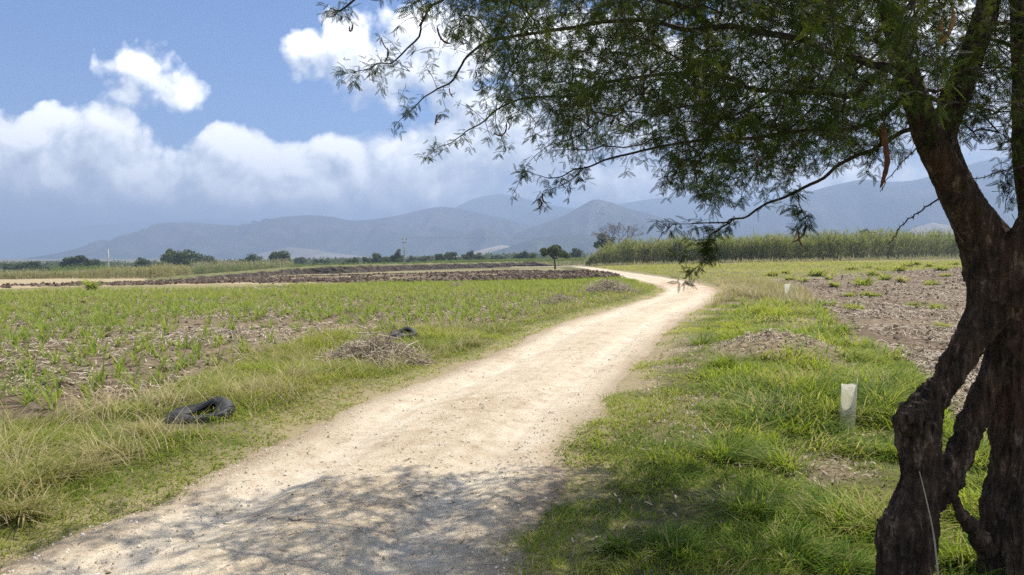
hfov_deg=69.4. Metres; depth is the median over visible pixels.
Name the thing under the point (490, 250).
hill
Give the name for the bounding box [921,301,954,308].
grass tussock
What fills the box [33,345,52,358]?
crop plant
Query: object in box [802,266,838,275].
grass tussock
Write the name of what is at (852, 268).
grass tussock
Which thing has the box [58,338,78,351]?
crop plant
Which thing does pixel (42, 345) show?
crop plant
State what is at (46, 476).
grass tussock
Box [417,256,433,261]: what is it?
field tree
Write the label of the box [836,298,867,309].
grass tussock
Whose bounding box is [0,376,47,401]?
crop plant
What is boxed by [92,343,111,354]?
crop plant
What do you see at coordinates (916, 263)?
grass tussock
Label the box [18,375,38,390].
crop plant
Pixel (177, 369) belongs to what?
crop plant
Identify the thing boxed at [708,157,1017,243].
mountain
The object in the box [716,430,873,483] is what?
grass tussock
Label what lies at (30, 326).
crop plant
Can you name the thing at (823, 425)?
meadow grass
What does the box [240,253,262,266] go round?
field tree
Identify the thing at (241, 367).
verge grass
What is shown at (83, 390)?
crop plant
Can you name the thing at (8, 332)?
crop plant
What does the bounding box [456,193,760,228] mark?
mountain
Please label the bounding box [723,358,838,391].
grass tussock
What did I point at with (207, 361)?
crop plant
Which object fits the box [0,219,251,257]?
mountain
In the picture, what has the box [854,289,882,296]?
grass tussock
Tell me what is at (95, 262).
field tree
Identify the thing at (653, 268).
grass
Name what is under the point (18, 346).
crop plant
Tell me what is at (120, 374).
crop plant
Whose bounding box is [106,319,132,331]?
crop plant
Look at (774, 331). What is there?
mound litter
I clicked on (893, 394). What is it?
grass tussock
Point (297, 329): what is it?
crop plant
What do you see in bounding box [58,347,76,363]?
crop plant
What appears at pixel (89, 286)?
grass tussock
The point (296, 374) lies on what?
grass tussock
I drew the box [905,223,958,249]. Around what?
hill
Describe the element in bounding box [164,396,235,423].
tyre
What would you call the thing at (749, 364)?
grass tussock
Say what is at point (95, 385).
crop plant
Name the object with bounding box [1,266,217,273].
rough grass
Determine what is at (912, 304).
grass tussock
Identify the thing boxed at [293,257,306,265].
field tree
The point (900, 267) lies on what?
grass tussock
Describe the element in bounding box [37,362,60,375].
crop plant
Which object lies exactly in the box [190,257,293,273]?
dry reed
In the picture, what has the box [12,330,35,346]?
crop plant
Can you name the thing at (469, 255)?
field tree
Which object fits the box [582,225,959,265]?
cane thicket
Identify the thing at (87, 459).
grass tussock
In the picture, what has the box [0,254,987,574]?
ground
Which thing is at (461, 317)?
crop plant
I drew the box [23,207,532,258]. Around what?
mountain
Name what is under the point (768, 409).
clod heap
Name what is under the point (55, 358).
crop plant
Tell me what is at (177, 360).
crop plant
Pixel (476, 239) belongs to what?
hill
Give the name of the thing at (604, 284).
brush pile
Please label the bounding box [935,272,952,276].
grass tussock
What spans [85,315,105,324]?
crop plant
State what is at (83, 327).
crop plant
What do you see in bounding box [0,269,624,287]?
soil clods
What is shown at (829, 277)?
grass tussock
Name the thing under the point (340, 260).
treeline
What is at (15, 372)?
crop plant
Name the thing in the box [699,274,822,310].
grass patch
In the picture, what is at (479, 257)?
field tree
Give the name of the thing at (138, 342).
crop plant
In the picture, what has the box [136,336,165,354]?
crop plant
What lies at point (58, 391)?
crop plant
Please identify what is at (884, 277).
grass tussock
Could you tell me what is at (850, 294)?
grass tussock
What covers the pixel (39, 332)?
crop plant
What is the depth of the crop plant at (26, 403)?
7.86 m
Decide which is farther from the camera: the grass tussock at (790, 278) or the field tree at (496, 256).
the field tree at (496, 256)
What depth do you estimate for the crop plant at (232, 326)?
15.42 m
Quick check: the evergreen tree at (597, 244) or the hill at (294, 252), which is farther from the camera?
the hill at (294, 252)
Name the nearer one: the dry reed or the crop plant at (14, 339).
the crop plant at (14, 339)
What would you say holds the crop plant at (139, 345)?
on the ground at (632, 380)
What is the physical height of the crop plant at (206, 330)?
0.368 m
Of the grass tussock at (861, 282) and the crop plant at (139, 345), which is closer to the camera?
the crop plant at (139, 345)
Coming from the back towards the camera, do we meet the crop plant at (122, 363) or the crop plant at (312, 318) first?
the crop plant at (312, 318)
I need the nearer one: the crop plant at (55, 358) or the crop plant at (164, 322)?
the crop plant at (55, 358)
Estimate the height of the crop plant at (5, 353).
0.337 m
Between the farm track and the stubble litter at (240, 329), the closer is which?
the stubble litter at (240, 329)
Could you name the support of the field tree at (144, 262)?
on the ground at (632, 380)
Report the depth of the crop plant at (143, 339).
12.96 m
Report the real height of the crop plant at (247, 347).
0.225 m
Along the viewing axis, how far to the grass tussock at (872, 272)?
49.92 m
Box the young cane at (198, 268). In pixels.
[190,257,585,273]
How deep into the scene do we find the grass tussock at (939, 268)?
62.73 m
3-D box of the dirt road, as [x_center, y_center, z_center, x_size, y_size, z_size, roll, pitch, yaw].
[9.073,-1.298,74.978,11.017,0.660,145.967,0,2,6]
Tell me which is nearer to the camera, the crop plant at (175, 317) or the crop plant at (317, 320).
the crop plant at (175, 317)
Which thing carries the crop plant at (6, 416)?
on the ground at (632, 380)
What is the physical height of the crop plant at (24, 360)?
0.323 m
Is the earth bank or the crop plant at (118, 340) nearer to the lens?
the crop plant at (118, 340)
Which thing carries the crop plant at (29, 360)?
on the ground at (632, 380)
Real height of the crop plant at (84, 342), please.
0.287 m
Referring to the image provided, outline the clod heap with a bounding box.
[739,399,802,416]
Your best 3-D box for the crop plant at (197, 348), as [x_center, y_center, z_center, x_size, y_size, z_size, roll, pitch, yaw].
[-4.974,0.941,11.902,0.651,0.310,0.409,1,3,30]
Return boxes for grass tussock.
[0,447,127,491]
[0,482,92,529]
[8,440,157,486]
[35,428,173,462]
[47,276,123,289]
[91,407,196,439]
[128,386,206,408]
[203,369,320,398]
[248,358,327,380]
[307,357,366,373]
[454,337,482,346]
[569,522,672,564]
[603,515,762,572]
[667,421,794,469]
[670,326,728,346]
[672,475,829,533]
[681,346,776,367]
[714,356,782,373]
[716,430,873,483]
[719,505,874,574]
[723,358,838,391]
[733,319,789,333]
[736,464,949,550]
[762,268,780,275]
[769,533,961,574]
[778,385,892,417]
[779,268,792,273]
[782,275,796,279]
[796,276,813,281]
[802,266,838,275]
[810,299,839,305]
[823,278,844,286]
[824,275,833,279]
[828,429,945,459]
[830,373,963,413]
[836,291,856,296]
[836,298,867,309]
[838,273,892,285]
[843,266,860,270]
[848,499,1017,574]
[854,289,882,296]
[864,269,889,275]
[873,264,889,270]
[876,271,899,280]
[886,274,912,282]
[890,263,907,270]
[892,431,990,470]
[900,300,924,305]
[902,259,922,265]
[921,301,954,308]
[922,279,942,284]
[923,262,939,266]
[926,319,956,327]
[934,263,955,270]
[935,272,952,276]
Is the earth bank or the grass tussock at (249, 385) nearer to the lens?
the grass tussock at (249, 385)
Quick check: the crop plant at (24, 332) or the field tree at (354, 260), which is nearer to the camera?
the crop plant at (24, 332)
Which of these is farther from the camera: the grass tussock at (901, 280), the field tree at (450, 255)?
the field tree at (450, 255)
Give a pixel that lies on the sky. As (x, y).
(112, 111)
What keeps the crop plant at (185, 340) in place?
on the ground at (632, 380)
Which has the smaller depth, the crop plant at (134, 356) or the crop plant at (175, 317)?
the crop plant at (134, 356)
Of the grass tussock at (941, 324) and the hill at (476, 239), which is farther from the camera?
the hill at (476, 239)
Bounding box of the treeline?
[0,252,590,269]
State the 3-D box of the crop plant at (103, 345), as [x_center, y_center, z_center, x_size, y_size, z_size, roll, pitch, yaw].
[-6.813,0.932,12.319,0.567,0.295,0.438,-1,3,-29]
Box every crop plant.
[0,337,30,358]
[0,371,20,382]
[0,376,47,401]
[0,403,20,426]
[1,321,23,341]
[2,374,35,395]
[4,325,37,344]
[4,333,36,356]
[4,349,38,367]
[5,338,31,351]
[6,377,38,401]
[7,371,69,399]
[8,351,42,374]
[10,392,38,406]
[11,328,31,341]
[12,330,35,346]
[13,353,54,374]
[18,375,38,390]
[20,365,35,380]
[21,326,27,338]
[23,369,69,394]
[24,318,37,328]
[24,362,61,385]
[25,370,79,410]
[26,326,62,339]
[26,345,44,365]
[31,319,55,332]
[32,329,50,342]
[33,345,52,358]
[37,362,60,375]
[39,335,52,348]
[44,371,69,387]
[47,363,67,375]
[49,325,69,340]
[49,351,62,365]
[52,400,73,417]
[57,325,75,337]
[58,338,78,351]
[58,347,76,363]
[58,362,79,371]
[65,316,82,332]
[66,332,100,358]
[68,322,86,335]
[69,352,96,366]
[72,376,101,392]
[74,323,97,341]
[75,351,84,365]
[78,360,119,389]
[78,382,98,407]
[80,357,112,381]
[81,333,89,343]
[83,330,102,346]
[83,385,99,397]
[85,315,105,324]
[85,316,100,337]
[88,337,99,354]
[89,319,107,330]
[90,322,111,340]
[91,335,113,350]
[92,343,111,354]
[104,327,126,346]
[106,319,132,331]
[109,359,153,380]
[109,360,142,378]
[111,368,139,386]
[112,346,129,371]
[116,319,143,333]
[116,358,159,382]
[118,340,147,366]
[125,343,158,360]
[126,365,176,385]
[129,377,141,392]
[132,333,145,351]
[132,336,154,347]
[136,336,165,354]
[139,332,154,344]
[148,369,159,381]
[149,365,168,378]
[150,349,196,367]
[151,339,165,359]
[155,328,204,348]
[155,351,173,367]
[156,321,174,332]
[159,337,176,351]
[161,311,173,325]
[162,345,206,370]
[166,309,183,322]
[172,346,201,367]
[172,364,188,374]
[175,344,211,360]
[190,334,208,346]
[190,338,211,353]
[200,348,223,364]
[202,320,224,334]
[210,345,228,365]
[213,328,221,344]
[213,333,235,344]
[216,313,230,327]
[220,314,240,331]
[228,341,248,352]
[243,341,254,352]
[264,324,280,338]
[292,317,311,331]
[303,310,318,321]
[310,308,322,322]
[404,312,412,321]
[455,308,466,321]
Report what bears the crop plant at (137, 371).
on the ground at (632, 380)
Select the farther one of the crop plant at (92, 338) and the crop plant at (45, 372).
the crop plant at (92, 338)
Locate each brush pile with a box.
[309,325,436,367]
[445,281,465,286]
[536,291,588,306]
[576,275,642,295]
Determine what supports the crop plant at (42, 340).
on the ground at (632, 380)
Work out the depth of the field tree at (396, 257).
239.15 m
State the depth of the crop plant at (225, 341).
13.22 m
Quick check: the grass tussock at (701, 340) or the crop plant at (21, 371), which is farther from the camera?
the grass tussock at (701, 340)
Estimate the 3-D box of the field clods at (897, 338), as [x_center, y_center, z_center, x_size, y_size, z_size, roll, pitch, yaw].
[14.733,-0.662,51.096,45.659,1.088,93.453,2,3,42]
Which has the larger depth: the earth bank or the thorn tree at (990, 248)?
the earth bank
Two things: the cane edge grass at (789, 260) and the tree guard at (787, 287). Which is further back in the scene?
the cane edge grass at (789, 260)
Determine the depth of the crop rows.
26.42 m
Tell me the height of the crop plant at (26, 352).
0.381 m
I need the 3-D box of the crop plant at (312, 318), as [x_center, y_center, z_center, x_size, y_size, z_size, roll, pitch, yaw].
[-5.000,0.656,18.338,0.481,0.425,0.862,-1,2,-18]
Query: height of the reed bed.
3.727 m
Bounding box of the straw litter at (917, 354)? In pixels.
[720,267,982,413]
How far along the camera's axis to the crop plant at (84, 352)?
11.32 m
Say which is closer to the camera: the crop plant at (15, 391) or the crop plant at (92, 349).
the crop plant at (15, 391)
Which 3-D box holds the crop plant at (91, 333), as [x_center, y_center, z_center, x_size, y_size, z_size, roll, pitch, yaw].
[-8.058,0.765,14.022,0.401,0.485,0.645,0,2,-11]
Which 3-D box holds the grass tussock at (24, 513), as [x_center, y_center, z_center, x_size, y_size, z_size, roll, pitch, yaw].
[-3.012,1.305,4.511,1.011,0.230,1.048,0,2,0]
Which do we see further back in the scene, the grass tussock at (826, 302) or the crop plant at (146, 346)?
the grass tussock at (826, 302)
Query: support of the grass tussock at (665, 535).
on the ground at (632, 380)
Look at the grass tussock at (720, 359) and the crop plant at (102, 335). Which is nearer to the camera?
the grass tussock at (720, 359)
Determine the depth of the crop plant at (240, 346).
12.17 m
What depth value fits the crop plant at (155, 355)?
11.32 m
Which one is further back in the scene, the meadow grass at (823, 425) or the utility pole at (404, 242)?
the utility pole at (404, 242)
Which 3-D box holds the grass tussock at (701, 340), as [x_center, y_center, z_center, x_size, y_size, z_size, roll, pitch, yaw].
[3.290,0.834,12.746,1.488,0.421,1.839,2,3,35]
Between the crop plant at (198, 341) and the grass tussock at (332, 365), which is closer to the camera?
the grass tussock at (332, 365)
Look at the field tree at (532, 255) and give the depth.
258.78 m
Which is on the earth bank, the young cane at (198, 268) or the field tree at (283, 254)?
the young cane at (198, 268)
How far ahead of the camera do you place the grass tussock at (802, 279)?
41.80 m
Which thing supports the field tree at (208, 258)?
on the ground at (632, 380)
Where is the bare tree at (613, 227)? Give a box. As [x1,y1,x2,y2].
[590,221,643,245]
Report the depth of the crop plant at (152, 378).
9.49 m
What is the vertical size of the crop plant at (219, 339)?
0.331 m
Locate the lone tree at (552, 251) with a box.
[539,244,570,268]
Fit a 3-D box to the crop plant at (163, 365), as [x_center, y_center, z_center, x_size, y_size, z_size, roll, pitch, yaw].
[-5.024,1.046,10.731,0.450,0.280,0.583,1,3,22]
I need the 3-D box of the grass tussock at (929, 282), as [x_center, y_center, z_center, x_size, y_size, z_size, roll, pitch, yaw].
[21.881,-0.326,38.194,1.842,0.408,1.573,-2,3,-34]
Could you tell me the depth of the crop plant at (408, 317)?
18.13 m
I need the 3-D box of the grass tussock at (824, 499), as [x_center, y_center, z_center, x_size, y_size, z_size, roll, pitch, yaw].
[1.955,1.274,4.415,1.586,0.322,1.334,-2,3,-41]
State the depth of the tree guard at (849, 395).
6.80 m
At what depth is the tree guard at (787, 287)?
26.74 m
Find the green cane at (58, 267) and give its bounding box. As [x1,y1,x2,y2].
[50,263,109,274]
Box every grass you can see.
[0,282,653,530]
[0,283,663,574]
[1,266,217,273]
[371,259,961,289]
[481,293,1007,574]
[592,255,959,265]
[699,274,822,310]
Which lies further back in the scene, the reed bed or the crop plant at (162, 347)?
the reed bed
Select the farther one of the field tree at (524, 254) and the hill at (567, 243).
the hill at (567, 243)
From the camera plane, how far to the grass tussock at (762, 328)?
13.90 m
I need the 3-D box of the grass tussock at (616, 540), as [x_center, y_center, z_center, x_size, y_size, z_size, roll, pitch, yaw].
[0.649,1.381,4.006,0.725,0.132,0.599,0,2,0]
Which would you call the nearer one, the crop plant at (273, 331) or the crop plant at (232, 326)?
the crop plant at (273, 331)
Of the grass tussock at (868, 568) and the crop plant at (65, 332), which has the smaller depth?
the grass tussock at (868, 568)
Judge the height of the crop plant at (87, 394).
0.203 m
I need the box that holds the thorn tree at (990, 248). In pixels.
[316,0,1023,574]
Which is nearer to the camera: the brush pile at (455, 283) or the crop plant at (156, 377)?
the crop plant at (156, 377)
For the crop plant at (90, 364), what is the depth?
10.62 m
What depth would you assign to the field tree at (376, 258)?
248.86 m
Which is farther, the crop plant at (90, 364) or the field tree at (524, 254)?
the field tree at (524, 254)
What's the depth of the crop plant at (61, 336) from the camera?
13.64 m
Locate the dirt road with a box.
[0,266,716,574]
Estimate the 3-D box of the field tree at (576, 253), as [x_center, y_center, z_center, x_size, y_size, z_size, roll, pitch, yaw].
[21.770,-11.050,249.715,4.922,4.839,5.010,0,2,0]
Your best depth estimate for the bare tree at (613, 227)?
194.25 m
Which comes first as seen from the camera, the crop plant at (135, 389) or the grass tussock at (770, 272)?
the crop plant at (135, 389)
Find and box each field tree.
[2,261,43,271]
[56,255,89,268]
[84,259,100,266]
[134,257,151,266]
[160,248,202,266]
[199,255,217,265]
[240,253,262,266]
[268,250,291,264]
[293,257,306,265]
[311,259,330,264]
[342,257,358,264]
[362,253,389,263]
[389,249,406,262]
[405,255,416,261]
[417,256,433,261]
[434,254,446,261]
[443,251,458,262]
[461,251,477,259]
[474,252,485,259]
[490,255,506,259]
[513,251,529,258]
[528,253,535,258]
[569,248,582,259]
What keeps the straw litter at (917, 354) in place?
on the ground at (632, 380)
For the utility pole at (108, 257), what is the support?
on the ground at (632, 380)
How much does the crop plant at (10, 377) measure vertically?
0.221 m
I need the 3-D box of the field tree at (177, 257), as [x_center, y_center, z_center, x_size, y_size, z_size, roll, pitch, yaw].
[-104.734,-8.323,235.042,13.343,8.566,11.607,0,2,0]
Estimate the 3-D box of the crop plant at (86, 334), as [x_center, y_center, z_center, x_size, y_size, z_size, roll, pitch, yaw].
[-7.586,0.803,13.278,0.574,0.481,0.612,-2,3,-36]
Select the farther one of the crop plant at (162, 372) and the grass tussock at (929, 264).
the grass tussock at (929, 264)
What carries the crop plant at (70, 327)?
on the ground at (632, 380)
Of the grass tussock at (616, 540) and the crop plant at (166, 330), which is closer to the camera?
the grass tussock at (616, 540)
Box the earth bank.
[146,261,559,279]
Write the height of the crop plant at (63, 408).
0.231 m
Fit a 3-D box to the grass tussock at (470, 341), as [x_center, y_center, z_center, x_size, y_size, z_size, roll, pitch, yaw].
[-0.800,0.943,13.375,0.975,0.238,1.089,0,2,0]
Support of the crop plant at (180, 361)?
on the ground at (632, 380)
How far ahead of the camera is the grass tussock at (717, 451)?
5.83 m
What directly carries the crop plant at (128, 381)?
on the ground at (632, 380)
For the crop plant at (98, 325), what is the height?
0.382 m
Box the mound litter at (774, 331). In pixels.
[688,327,857,365]
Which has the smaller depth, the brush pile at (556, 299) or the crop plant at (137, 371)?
the crop plant at (137, 371)
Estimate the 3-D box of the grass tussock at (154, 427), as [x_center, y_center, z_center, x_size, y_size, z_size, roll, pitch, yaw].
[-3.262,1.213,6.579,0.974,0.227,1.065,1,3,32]
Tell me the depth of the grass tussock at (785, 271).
54.27 m
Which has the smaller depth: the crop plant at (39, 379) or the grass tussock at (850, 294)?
the crop plant at (39, 379)
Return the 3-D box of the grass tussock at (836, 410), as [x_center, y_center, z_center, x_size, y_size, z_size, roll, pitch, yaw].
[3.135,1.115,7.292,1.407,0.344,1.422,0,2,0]
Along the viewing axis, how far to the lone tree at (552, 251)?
116.21 m
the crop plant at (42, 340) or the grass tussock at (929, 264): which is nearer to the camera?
the crop plant at (42, 340)
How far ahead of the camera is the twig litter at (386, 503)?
4.88 m
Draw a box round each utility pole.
[107,249,108,268]
[402,238,406,263]
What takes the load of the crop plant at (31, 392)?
on the ground at (632, 380)
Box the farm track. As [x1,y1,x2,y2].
[537,265,586,266]
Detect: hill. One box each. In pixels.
[241,247,371,258]
[388,228,512,257]
[456,245,509,256]
[482,234,621,256]
[501,199,718,245]
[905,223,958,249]
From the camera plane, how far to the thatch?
5.99 m
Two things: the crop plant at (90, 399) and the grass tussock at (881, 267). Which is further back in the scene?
the grass tussock at (881, 267)
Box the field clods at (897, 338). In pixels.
[0,267,977,423]
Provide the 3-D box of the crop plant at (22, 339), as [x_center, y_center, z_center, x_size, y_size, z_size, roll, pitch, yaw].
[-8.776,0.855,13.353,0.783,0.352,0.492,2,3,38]
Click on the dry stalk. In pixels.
(932, 529)
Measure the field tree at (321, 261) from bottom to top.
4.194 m
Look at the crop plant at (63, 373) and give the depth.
9.67 m
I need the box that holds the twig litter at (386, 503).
[79,412,569,572]
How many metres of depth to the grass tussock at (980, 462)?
5.58 m
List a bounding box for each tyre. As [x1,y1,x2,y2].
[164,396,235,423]
[391,327,417,339]
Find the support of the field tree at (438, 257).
on the ground at (632, 380)
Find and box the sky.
[0,0,1011,231]
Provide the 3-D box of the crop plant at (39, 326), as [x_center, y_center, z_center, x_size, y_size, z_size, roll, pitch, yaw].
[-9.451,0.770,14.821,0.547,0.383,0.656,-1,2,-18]
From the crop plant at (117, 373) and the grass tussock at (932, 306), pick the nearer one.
the crop plant at (117, 373)
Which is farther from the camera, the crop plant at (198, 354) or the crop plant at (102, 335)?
the crop plant at (102, 335)
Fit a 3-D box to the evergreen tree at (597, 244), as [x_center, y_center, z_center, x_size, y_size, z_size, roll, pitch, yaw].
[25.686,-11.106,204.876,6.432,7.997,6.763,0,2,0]
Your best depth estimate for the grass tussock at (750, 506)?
4.55 m
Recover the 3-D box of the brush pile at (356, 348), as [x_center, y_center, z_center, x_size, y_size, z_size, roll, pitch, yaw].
[-2.103,0.851,11.163,1.971,0.608,1.503,0,2,0]
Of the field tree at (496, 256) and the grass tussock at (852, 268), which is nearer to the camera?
the grass tussock at (852, 268)
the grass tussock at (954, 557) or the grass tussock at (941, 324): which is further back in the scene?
the grass tussock at (941, 324)
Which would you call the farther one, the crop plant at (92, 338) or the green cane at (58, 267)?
the green cane at (58, 267)
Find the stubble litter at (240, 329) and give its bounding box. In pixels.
[0,282,610,409]
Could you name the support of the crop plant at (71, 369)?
on the ground at (632, 380)
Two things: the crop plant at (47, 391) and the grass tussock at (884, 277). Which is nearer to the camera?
the crop plant at (47, 391)
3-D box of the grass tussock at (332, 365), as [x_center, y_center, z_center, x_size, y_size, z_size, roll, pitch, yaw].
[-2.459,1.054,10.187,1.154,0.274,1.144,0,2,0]
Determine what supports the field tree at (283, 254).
on the ground at (632, 380)
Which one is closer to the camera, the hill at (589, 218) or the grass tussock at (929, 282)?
the grass tussock at (929, 282)
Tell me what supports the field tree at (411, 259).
on the ground at (632, 380)
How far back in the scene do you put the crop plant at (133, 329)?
14.86 m
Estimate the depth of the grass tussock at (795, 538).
3.89 m
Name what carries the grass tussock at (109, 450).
on the ground at (632, 380)
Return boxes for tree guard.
[784,283,790,298]
[839,379,857,429]
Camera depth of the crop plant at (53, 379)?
9.04 m
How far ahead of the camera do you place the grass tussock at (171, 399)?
7.77 m
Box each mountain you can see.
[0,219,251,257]
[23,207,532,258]
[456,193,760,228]
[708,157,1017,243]
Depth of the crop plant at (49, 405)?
7.78 m
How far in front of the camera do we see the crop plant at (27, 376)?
9.63 m
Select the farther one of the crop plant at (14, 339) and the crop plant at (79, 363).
the crop plant at (14, 339)
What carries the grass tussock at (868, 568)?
on the ground at (632, 380)
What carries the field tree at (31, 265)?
on the ground at (632, 380)
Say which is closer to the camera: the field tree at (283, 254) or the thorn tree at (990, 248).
the thorn tree at (990, 248)
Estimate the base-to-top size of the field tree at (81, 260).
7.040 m
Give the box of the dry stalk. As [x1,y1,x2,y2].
[919,471,938,574]
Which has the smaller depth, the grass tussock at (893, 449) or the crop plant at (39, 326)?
the grass tussock at (893, 449)
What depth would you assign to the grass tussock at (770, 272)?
49.89 m
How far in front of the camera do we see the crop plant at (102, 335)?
13.70 m
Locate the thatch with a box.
[570,303,975,573]
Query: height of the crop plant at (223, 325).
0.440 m
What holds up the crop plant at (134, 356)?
on the ground at (632, 380)
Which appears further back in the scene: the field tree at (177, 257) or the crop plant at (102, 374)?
the field tree at (177, 257)
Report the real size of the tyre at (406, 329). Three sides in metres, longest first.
0.592 x 0.450 x 0.291 m
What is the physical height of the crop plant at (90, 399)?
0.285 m
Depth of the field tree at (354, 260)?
243.37 m
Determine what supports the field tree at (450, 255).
on the ground at (632, 380)
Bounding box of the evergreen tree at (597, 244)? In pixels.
[593,233,614,248]
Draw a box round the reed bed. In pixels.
[0,262,193,278]
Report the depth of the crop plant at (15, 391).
8.52 m
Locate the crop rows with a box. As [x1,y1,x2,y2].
[0,276,635,411]
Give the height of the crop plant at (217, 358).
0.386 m
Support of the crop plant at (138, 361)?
on the ground at (632, 380)
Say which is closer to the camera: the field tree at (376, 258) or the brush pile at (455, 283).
the brush pile at (455, 283)
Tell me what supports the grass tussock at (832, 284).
on the ground at (632, 380)
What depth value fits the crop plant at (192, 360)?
10.82 m

